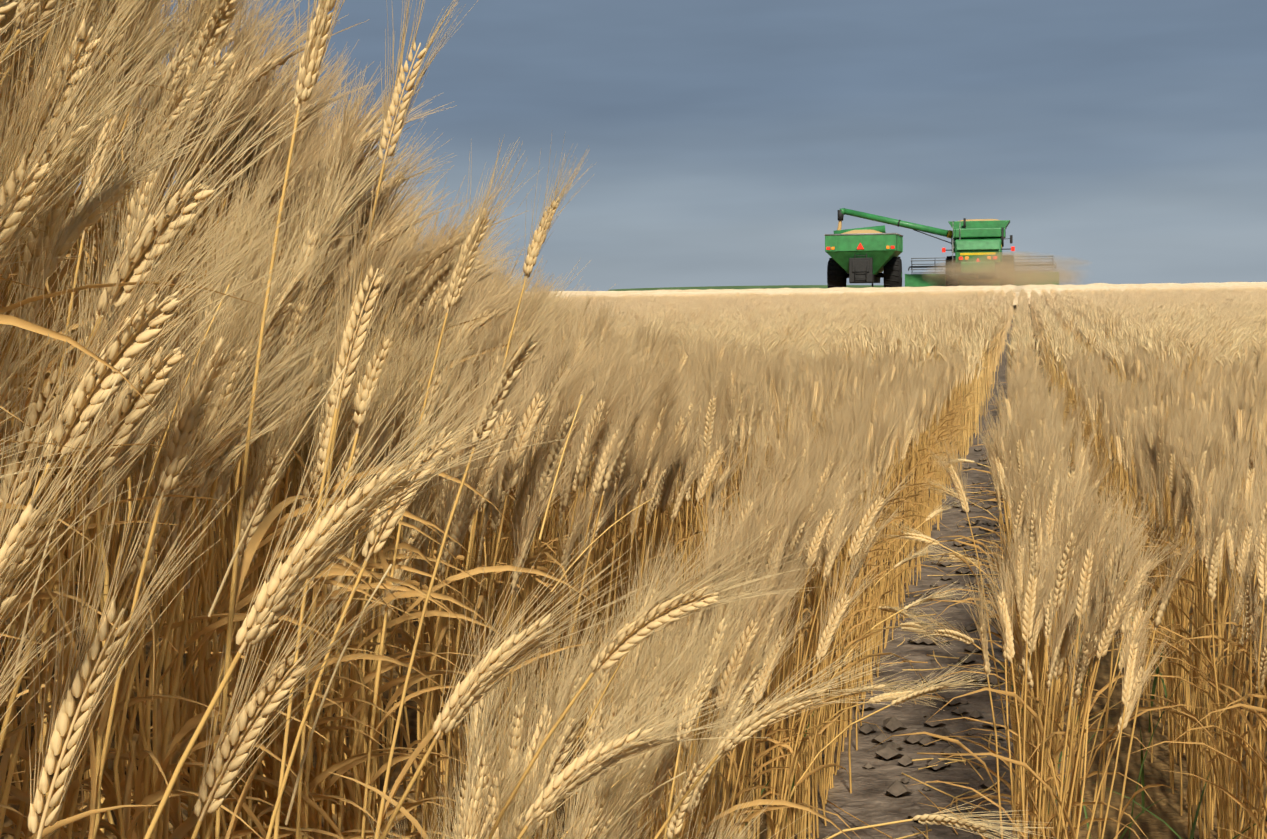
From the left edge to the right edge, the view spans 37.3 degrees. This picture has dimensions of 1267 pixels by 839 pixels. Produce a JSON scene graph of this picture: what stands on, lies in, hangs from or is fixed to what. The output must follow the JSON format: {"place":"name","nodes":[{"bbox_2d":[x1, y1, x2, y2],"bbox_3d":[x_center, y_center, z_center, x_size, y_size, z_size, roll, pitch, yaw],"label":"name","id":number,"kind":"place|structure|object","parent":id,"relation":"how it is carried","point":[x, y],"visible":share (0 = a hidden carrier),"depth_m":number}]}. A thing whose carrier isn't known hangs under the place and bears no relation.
{"place":"outdoors","nodes":[
{"label":"outdoors","id":0,"kind":"place"},
{"bbox_2d":[0,304,1266,838],"bbox_3d":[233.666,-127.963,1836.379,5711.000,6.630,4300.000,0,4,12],"label":"ground","id":1,"kind":"structure","parent":0,"point":[868,800],"depth_m":4.12},
{"bbox_2d":[0,0,850,838],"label":"wheat","id":2,"kind":"object","parent":1,"relation":"on","point":[50,48],"visible":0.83,"depth_m":1.45},
{"bbox_2d":[0,0,913,838],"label":"plants","id":3,"kind":"object","parent":1,"relation":"on","point":[316,546],"visible":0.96,"depth_m":1.06},
{"bbox_2d":[0,0,1266,838],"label":"wheat field","id":4,"kind":"structure","parent":1,"relation":"on","point":[690,432],"depth_m":2.92},
{"bbox_2d":[12,284,685,838],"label":"leaves","id":5,"kind":"object","parent":4,"relation":"attached to","point":[364,606],"visible":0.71,"depth_m":0.98},
{"bbox_2d":[824,225,902,287],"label":"grain cart","id":6,"kind":"object","parent":1,"relation":"on","point":[866,255],"visible":0.94,"depth_m":107.02},
{"bbox_2d":[822,447,1009,838],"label":"soil clods","id":7,"kind":"object","parent":1,"relation":"on","point":[888,748],"visible":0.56,"depth_m":4.36},
{"bbox_2d":[838,208,1058,286],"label":"combine harvester","id":8,"kind":"object","parent":1,"relation":"on","point":[970,238],"visible":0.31,"depth_m":116.94},
{"bbox_2d":[837,221,841,229],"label":"grain stream","id":9,"kind":"structure","parent":8,"relation":"attached to","point":[839,225],"depth_m":122.08},
{"bbox_2d":[745,460,1266,838],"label":"green weeds","id":10,"kind":"object","parent":1,"relation":"on","point":[1141,773],"visible":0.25,"depth_m":3.47},
{"bbox_2d":[21,0,1266,291],"label":"sky","id":11,"kind":"structure","parent":0,"point":[1117,141]},
{"bbox_2d":[608,285,883,290],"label":"distant green field","id":12,"kind":"structure","parent":0,"point":[754,287],"depth_m":681.87},
{"bbox_2d":[518,282,1266,304],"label":"field","id":13,"kind":"structure","parent":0,"point":[1006,288],"depth_m":83.33}
]}

